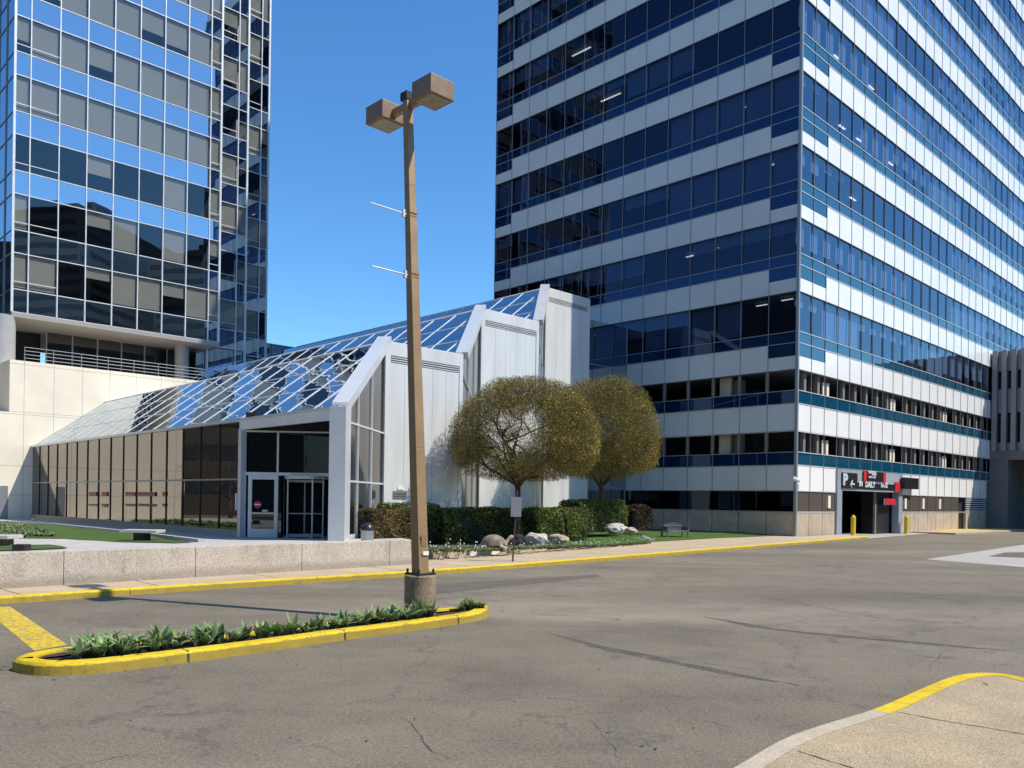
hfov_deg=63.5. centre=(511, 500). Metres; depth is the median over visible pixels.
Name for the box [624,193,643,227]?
window
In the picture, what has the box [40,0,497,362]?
sky
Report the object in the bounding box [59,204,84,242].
window
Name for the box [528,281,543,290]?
window
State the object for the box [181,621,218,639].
tulip plant
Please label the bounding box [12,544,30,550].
stone block
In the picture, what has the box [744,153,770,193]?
window
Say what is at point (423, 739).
road crack
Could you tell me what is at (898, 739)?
sidewalk
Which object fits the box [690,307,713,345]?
window
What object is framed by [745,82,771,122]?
window
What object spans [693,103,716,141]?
window
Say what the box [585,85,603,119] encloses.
window
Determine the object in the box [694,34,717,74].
window
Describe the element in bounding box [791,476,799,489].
security camera
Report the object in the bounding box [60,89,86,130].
window
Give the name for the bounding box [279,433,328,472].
transom window
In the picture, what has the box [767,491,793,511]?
window
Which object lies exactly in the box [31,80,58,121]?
window
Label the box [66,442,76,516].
front window
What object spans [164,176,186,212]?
window
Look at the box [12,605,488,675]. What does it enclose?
kerb
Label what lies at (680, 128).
window
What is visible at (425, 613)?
tulip plant
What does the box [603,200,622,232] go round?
window
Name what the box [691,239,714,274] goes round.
window
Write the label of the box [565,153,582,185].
window
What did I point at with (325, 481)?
revolving door
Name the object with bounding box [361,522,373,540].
litter bin
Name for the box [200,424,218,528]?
front window
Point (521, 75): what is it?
window
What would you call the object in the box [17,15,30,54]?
window
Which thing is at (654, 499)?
window
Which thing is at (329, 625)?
tulip plant
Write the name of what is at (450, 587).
asphalt patch
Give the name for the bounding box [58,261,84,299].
window
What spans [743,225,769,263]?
window
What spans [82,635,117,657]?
tulip plant
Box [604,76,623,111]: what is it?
window
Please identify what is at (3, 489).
door
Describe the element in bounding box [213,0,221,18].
window
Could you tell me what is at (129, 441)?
front window
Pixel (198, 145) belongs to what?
window
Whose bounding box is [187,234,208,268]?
window
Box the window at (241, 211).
[238,206,245,235]
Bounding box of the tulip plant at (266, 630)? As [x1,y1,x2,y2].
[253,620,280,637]
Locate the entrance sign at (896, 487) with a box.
[857,481,900,491]
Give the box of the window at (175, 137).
[165,123,186,160]
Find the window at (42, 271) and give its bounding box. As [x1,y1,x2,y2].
[29,256,56,294]
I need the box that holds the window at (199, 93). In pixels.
[189,79,210,116]
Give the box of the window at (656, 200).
[645,186,666,221]
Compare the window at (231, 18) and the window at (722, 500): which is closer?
the window at (722, 500)
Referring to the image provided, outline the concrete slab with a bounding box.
[930,545,1023,566]
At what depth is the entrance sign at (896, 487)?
61.51 m
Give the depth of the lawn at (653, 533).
48.59 m
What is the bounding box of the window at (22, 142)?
[15,134,28,171]
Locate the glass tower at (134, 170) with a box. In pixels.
[0,0,271,378]
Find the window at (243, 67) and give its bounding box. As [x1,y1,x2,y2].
[240,62,247,92]
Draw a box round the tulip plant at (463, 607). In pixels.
[451,599,472,610]
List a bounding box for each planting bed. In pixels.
[39,609,472,659]
[428,543,534,546]
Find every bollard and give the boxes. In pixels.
[850,515,855,535]
[904,515,908,533]
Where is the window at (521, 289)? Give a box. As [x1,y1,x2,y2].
[511,285,526,294]
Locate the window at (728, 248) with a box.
[716,232,741,269]
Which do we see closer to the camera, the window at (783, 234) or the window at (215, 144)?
the window at (783, 234)
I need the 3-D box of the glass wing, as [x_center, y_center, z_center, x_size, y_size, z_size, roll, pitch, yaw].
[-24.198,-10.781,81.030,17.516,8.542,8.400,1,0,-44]
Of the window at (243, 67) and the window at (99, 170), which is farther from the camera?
the window at (243, 67)
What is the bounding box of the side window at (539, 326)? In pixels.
[537,326,539,504]
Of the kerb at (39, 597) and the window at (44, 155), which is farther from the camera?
the window at (44, 155)
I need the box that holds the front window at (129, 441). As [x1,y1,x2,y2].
[123,435,135,521]
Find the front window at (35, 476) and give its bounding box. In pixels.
[32,447,38,514]
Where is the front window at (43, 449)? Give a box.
[39,446,47,514]
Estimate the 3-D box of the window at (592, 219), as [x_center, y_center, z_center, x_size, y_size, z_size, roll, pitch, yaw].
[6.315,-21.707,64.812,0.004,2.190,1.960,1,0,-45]
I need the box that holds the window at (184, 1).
[178,0,188,4]
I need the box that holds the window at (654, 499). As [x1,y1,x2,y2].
[641,491,662,508]
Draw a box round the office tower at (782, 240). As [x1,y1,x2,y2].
[494,0,1023,536]
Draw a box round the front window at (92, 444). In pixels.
[87,439,97,518]
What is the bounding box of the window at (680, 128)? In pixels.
[669,112,691,149]
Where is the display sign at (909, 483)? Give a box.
[901,477,918,488]
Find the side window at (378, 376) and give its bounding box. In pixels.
[372,358,383,508]
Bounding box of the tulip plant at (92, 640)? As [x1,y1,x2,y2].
[76,634,97,653]
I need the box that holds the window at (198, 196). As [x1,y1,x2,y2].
[187,183,208,218]
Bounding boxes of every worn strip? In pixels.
[548,633,777,681]
[704,616,999,649]
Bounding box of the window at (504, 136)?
[498,126,511,155]
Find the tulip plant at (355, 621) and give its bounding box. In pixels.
[347,615,370,625]
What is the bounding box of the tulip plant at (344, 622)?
[333,615,363,627]
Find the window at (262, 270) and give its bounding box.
[259,267,265,293]
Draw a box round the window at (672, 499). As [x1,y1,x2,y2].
[664,491,686,508]
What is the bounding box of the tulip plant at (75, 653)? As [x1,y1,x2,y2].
[57,637,99,659]
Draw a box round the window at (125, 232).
[113,217,137,253]
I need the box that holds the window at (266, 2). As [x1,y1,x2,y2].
[263,0,268,21]
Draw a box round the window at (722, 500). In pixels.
[713,491,737,509]
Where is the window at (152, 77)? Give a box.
[141,61,164,100]
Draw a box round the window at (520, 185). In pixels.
[512,174,527,204]
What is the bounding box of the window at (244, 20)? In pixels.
[240,14,247,44]
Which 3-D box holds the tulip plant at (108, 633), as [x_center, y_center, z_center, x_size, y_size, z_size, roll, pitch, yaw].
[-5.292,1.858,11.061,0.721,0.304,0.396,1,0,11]
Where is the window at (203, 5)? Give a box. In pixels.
[190,0,211,14]
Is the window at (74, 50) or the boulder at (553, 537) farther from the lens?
the window at (74, 50)
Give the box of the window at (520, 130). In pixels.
[513,119,528,149]
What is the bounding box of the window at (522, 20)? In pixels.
[515,7,530,39]
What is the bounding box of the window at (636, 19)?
[626,3,646,40]
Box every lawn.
[0,522,192,542]
[0,544,67,549]
[428,528,778,544]
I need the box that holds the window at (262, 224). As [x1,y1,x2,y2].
[260,221,265,248]
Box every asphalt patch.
[436,574,600,593]
[991,552,1023,557]
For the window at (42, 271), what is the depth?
61.29 m
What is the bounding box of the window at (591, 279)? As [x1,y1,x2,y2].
[582,267,600,297]
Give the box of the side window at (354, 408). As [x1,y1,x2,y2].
[350,400,356,534]
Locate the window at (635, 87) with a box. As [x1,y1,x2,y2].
[625,66,645,102]
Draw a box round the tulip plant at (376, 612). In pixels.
[371,604,394,621]
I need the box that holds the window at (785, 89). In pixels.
[772,71,798,113]
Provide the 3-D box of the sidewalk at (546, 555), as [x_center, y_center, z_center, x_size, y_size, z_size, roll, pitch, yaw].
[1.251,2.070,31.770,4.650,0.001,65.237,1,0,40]
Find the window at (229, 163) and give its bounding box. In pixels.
[222,153,236,185]
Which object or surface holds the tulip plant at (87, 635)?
on the planting bed at (67, 656)
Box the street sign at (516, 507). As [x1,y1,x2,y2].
[511,490,521,561]
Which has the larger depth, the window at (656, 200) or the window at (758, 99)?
the window at (656, 200)
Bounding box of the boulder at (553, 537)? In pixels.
[547,534,568,548]
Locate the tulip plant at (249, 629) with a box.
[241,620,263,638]
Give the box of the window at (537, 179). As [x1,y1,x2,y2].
[529,167,545,198]
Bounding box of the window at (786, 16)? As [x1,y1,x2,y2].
[773,0,799,41]
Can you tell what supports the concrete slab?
on the road
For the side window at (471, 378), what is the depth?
42.49 m
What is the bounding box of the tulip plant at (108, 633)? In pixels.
[102,628,141,641]
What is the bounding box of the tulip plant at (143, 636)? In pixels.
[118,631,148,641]
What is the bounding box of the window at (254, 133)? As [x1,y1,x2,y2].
[249,125,259,155]
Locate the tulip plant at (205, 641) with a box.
[199,634,215,645]
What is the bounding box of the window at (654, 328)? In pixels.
[643,316,664,351]
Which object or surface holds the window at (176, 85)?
in the glass tower at (134, 170)
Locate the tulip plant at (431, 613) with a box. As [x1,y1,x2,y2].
[423,599,440,616]
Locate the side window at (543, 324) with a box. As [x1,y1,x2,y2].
[541,324,543,506]
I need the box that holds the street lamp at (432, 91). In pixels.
[366,72,453,615]
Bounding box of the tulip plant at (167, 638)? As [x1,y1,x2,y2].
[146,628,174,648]
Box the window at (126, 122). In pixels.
[115,107,138,145]
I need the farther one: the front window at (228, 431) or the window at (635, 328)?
the window at (635, 328)
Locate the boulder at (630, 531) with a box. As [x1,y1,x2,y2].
[623,527,637,535]
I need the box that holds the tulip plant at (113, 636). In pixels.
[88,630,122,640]
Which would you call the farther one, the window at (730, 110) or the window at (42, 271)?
the window at (42, 271)
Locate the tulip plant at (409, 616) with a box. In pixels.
[391,602,424,619]
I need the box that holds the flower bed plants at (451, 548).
[428,537,650,552]
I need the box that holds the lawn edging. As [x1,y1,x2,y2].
[0,520,204,541]
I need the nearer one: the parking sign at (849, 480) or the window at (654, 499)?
the parking sign at (849, 480)
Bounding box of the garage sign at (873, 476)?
[863,470,885,482]
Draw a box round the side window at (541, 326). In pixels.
[539,326,541,505]
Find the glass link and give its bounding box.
[587,319,627,500]
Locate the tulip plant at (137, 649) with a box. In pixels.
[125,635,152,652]
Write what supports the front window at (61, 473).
in the glass hall
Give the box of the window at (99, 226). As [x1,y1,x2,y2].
[86,211,111,248]
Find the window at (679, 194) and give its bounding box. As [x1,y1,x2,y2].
[668,179,690,214]
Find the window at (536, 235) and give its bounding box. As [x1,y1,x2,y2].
[528,224,544,254]
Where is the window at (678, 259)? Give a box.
[667,245,689,279]
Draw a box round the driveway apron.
[842,532,928,538]
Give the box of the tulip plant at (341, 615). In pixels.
[338,609,354,619]
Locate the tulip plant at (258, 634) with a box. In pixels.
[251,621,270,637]
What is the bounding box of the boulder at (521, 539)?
[509,534,527,545]
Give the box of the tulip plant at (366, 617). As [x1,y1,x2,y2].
[356,607,372,624]
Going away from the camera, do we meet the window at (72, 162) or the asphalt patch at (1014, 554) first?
the asphalt patch at (1014, 554)
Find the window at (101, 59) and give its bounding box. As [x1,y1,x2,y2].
[89,42,113,82]
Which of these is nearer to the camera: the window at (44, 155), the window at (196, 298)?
the window at (44, 155)
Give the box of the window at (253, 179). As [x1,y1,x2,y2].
[248,171,259,201]
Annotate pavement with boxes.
[913,529,1023,534]
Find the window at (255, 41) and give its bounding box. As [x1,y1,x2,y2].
[250,33,261,63]
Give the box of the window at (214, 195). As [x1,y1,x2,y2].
[210,189,218,220]
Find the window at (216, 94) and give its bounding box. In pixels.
[212,88,220,119]
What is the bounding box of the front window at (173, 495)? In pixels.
[166,429,182,525]
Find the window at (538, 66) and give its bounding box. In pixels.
[531,54,546,86]
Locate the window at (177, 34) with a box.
[166,18,188,56]
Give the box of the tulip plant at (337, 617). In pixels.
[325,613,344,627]
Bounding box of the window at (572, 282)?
[563,272,580,295]
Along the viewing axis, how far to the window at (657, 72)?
60.48 m
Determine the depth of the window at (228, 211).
73.65 m
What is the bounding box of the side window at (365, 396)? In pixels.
[358,378,370,530]
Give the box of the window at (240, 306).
[236,302,243,331]
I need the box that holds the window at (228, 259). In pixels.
[220,250,235,281]
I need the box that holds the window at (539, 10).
[531,0,547,31]
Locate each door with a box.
[0,486,7,518]
[247,475,278,537]
[283,476,328,537]
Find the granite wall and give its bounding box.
[0,539,411,588]
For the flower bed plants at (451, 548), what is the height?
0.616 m
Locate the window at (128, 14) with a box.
[116,0,140,37]
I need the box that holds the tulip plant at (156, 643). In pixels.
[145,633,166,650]
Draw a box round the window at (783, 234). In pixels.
[770,219,796,257]
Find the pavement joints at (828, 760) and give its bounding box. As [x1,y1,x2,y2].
[800,751,853,767]
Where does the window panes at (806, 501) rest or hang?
in the office tower at (782, 240)
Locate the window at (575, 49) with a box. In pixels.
[566,35,584,69]
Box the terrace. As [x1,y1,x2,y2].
[0,519,409,551]
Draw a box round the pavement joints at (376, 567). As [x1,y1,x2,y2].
[2,538,831,593]
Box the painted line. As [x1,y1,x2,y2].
[0,607,66,650]
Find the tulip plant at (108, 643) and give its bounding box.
[101,635,114,653]
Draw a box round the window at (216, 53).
[212,37,221,69]
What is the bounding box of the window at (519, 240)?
[511,230,526,258]
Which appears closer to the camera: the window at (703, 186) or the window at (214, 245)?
the window at (703, 186)
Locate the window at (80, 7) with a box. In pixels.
[62,0,87,17]
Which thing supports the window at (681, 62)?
in the office tower at (782, 240)
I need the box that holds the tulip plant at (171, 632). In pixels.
[145,625,188,644]
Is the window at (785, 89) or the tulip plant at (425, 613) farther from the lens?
the window at (785, 89)
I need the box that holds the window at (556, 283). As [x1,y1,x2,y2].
[545,277,561,290]
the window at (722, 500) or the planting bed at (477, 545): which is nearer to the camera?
the planting bed at (477, 545)
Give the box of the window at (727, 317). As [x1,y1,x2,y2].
[715,302,740,341]
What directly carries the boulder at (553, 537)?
on the lawn at (653, 533)
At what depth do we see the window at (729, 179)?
56.16 m
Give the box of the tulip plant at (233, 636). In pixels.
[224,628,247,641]
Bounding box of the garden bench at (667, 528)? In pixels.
[661,522,689,536]
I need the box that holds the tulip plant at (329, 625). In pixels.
[324,617,341,628]
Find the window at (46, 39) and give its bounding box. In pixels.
[32,21,59,64]
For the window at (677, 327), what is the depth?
59.06 m
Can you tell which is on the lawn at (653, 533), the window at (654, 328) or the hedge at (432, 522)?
the hedge at (432, 522)
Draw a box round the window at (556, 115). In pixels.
[547,103,564,135]
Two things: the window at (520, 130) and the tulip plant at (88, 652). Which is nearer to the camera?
the tulip plant at (88, 652)
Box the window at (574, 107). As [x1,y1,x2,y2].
[566,94,583,127]
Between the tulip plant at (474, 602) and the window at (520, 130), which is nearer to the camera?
the tulip plant at (474, 602)
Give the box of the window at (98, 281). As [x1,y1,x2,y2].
[86,267,110,303]
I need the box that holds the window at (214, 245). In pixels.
[209,240,218,270]
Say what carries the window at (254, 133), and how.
in the glass tower at (134, 170)
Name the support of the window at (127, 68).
in the glass tower at (134, 170)
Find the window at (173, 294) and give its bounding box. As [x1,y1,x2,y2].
[162,282,184,316]
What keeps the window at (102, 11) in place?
in the glass tower at (134, 170)
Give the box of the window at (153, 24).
[142,7,164,47]
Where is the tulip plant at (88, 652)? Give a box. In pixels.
[62,638,104,657]
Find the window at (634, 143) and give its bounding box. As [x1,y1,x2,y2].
[624,130,644,165]
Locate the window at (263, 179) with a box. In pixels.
[261,175,266,203]
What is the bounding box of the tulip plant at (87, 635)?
[67,630,112,645]
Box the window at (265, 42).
[263,39,268,66]
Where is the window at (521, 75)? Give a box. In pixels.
[514,63,529,94]
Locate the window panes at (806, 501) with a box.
[797,491,957,511]
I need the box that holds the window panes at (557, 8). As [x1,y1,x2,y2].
[495,0,710,504]
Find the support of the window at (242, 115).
in the glass tower at (134, 170)
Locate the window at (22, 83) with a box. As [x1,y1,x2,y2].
[16,74,29,113]
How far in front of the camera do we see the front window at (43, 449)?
55.88 m
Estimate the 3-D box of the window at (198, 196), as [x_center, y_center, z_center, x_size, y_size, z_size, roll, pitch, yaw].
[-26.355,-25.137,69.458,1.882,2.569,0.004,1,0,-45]
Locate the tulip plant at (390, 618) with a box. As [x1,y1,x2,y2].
[382,609,396,621]
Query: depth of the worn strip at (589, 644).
11.61 m
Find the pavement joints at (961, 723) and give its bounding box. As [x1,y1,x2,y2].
[897,711,1021,733]
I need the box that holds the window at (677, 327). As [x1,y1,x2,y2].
[666,311,688,348]
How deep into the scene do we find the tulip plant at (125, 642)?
10.82 m
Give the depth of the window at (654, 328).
60.49 m
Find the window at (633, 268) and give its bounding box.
[623,256,643,289]
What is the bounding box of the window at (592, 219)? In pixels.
[583,206,601,238]
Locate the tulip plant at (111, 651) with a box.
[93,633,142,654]
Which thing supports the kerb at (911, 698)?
on the road
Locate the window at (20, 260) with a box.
[13,253,27,289]
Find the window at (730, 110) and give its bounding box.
[718,92,743,132]
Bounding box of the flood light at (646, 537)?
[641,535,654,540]
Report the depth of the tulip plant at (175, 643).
11.24 m
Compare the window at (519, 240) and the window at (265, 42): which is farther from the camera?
the window at (265, 42)
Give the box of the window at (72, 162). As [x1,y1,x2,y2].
[59,147,85,186]
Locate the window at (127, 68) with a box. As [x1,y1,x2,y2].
[115,52,139,91]
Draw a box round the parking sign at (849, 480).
[841,472,857,488]
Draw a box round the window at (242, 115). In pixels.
[239,110,246,140]
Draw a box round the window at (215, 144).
[211,138,219,170]
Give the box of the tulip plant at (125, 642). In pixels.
[105,636,152,653]
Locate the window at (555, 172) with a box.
[546,161,563,192]
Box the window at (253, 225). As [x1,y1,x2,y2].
[247,218,258,246]
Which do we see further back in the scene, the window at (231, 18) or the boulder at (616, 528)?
the window at (231, 18)
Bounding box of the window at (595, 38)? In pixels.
[585,24,604,60]
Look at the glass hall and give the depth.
39.54 m
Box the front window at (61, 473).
[57,443,65,516]
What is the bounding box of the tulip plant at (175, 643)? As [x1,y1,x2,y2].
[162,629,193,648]
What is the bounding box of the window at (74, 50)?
[61,32,87,73]
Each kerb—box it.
[0,536,867,603]
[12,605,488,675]
[428,548,546,559]
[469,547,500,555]
[734,710,888,767]
[873,673,1023,713]
[936,528,1002,530]
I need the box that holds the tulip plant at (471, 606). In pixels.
[458,597,485,609]
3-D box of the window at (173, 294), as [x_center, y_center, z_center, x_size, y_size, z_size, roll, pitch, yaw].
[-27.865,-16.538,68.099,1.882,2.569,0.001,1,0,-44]
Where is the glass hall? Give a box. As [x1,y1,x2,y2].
[31,284,589,540]
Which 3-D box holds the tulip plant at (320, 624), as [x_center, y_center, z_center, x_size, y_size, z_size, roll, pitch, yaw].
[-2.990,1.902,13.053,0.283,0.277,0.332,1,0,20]
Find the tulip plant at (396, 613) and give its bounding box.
[386,604,409,620]
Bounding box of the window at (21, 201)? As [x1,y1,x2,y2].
[14,193,27,230]
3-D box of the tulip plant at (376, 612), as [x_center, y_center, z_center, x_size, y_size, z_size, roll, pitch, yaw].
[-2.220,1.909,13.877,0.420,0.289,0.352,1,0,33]
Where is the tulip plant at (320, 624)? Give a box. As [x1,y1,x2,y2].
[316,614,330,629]
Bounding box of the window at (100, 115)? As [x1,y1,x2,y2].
[88,98,113,138]
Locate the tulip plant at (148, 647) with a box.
[140,635,151,648]
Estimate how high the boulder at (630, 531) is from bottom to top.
0.462 m
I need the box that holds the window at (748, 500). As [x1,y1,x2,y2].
[739,491,765,510]
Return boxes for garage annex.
[989,348,1023,528]
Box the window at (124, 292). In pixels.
[112,272,136,308]
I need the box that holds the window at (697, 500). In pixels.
[688,491,711,509]
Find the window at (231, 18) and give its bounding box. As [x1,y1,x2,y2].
[224,7,238,41]
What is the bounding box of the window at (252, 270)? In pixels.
[247,264,258,292]
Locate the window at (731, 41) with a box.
[719,22,744,63]
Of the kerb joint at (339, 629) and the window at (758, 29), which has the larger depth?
the window at (758, 29)
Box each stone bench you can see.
[0,534,22,545]
[119,529,164,540]
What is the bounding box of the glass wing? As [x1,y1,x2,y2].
[189,343,293,375]
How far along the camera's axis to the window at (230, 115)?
73.66 m
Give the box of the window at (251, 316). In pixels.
[246,310,257,338]
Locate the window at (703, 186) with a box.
[692,171,715,207]
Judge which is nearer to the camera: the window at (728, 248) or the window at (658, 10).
the window at (728, 248)
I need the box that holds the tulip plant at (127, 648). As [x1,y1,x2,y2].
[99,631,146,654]
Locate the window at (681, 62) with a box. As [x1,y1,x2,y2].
[670,45,692,84]
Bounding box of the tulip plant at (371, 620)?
[356,610,384,622]
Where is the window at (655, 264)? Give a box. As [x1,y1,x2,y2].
[644,251,665,284]
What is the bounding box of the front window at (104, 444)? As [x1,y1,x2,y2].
[98,438,109,519]
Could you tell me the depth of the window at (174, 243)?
68.11 m
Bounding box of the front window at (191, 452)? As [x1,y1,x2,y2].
[183,427,199,526]
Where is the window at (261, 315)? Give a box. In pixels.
[259,312,264,339]
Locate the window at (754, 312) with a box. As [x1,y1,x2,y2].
[741,297,768,337]
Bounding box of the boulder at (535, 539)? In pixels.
[526,532,547,545]
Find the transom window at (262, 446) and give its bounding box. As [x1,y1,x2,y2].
[248,432,276,471]
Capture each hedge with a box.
[357,505,410,539]
[376,502,442,543]
[429,506,523,544]
[520,506,587,540]
[558,498,628,533]
[623,504,653,530]
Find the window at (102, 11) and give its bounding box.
[90,0,114,27]
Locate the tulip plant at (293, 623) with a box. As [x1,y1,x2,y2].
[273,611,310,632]
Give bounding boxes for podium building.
[0,347,214,518]
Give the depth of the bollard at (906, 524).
64.02 m
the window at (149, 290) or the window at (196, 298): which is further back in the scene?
the window at (196, 298)
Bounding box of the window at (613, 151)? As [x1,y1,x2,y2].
[604,138,623,172]
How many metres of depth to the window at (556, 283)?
67.55 m
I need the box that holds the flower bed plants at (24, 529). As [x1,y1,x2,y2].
[0,521,56,536]
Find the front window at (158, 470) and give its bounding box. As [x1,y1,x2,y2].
[151,431,165,523]
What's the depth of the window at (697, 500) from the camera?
57.57 m
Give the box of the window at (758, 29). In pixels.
[746,10,772,52]
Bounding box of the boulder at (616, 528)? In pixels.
[603,523,627,534]
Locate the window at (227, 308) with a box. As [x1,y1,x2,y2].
[220,299,234,329]
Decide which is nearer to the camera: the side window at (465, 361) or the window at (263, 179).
the side window at (465, 361)
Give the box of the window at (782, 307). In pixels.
[769,292,795,333]
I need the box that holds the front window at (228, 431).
[219,422,239,529]
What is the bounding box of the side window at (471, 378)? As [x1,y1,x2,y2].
[468,346,473,506]
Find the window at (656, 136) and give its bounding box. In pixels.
[646,121,667,157]
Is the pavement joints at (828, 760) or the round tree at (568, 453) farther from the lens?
the round tree at (568, 453)
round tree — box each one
[447,372,601,533]
[541,374,664,501]
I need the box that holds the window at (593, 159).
[584,146,602,179]
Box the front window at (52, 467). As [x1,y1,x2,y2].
[48,444,56,515]
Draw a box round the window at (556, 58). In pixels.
[548,45,565,78]
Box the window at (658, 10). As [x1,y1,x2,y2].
[648,0,669,30]
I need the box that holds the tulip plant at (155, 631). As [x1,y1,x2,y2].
[135,623,187,647]
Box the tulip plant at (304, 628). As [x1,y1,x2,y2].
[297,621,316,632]
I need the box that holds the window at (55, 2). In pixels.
[43,0,59,6]
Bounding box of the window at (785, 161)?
[771,145,797,185]
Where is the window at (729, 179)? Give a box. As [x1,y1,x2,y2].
[717,162,742,200]
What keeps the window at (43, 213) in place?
in the glass tower at (134, 170)
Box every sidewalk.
[0,535,858,595]
[765,676,1023,767]
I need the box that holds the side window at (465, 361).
[461,359,467,506]
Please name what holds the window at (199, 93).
in the glass tower at (134, 170)
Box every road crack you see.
[407,720,448,757]
[575,641,799,685]
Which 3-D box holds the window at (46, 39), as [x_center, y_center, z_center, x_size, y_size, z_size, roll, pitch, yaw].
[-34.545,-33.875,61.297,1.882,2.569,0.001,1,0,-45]
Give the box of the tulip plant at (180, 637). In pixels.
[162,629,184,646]
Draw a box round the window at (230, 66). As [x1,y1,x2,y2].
[223,56,238,89]
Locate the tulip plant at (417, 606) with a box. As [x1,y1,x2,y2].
[406,600,432,617]
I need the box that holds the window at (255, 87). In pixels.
[249,79,260,109]
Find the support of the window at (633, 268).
in the office tower at (782, 240)
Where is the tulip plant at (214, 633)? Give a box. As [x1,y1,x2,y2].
[186,618,245,643]
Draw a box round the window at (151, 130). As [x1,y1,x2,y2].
[140,115,163,153]
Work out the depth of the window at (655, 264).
60.49 m
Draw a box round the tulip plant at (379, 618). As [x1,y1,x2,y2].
[367,609,387,622]
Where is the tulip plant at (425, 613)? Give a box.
[403,605,438,616]
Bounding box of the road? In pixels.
[0,531,1023,767]
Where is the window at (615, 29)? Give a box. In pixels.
[605,14,624,50]
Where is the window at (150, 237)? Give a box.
[139,223,161,259]
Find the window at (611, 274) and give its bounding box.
[602,262,621,293]
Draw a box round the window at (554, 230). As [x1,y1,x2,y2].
[546,219,562,249]
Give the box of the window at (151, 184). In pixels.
[139,169,162,206]
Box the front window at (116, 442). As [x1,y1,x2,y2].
[110,436,122,520]
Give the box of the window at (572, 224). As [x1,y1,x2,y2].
[564,213,581,243]
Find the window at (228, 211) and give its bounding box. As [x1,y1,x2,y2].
[221,202,236,233]
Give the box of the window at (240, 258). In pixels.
[237,254,244,283]
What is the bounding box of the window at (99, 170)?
[87,154,112,193]
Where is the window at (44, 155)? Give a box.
[30,138,57,179]
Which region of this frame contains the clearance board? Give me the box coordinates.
[884,498,895,504]
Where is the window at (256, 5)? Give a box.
[251,0,261,18]
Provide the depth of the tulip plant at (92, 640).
10.80 m
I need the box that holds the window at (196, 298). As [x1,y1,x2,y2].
[186,286,207,319]
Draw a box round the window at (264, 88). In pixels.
[262,84,267,112]
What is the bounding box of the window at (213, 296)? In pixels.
[209,291,217,321]
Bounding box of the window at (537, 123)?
[530,111,546,142]
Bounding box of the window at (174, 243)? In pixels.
[163,229,185,263]
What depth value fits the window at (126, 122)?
65.37 m
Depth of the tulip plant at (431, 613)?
14.59 m
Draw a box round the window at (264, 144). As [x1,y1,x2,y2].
[261,130,267,157]
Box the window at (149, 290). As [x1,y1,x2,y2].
[138,277,160,312]
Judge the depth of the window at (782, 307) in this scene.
53.32 m
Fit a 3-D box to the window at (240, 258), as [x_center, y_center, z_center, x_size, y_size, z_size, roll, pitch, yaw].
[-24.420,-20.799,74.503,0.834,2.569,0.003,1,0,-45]
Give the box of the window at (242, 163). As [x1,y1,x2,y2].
[238,158,245,188]
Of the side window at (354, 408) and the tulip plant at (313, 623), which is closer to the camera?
the tulip plant at (313, 623)
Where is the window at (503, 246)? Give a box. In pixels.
[496,235,510,263]
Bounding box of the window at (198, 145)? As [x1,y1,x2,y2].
[188,131,209,167]
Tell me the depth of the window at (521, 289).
70.53 m
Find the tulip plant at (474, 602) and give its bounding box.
[462,596,496,608]
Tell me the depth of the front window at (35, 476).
57.19 m
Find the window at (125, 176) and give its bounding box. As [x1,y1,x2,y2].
[114,162,137,199]
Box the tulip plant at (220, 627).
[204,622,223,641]
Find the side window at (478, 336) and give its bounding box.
[473,330,479,508]
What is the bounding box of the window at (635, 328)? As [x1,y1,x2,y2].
[622,320,642,354]
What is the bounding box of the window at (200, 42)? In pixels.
[190,27,210,65]
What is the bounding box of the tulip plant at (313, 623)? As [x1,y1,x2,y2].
[305,616,319,630]
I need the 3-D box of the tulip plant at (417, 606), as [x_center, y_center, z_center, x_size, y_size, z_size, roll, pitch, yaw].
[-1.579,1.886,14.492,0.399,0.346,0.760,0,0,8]
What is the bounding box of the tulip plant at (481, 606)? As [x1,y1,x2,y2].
[463,600,487,607]
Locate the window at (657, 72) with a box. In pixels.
[647,56,668,93]
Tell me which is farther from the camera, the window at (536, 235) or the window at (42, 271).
the window at (536, 235)
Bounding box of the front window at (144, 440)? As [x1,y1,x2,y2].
[136,433,150,522]
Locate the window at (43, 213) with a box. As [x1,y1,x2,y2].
[29,197,57,236]
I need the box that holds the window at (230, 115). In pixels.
[222,104,237,137]
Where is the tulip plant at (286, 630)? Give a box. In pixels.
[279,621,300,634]
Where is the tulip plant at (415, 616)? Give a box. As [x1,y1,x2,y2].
[403,607,431,618]
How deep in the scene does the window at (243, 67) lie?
74.50 m
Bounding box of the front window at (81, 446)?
[76,441,86,517]
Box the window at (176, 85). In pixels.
[165,70,187,108]
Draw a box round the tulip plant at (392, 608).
[382,604,397,613]
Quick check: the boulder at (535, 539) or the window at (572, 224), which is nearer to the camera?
the boulder at (535, 539)

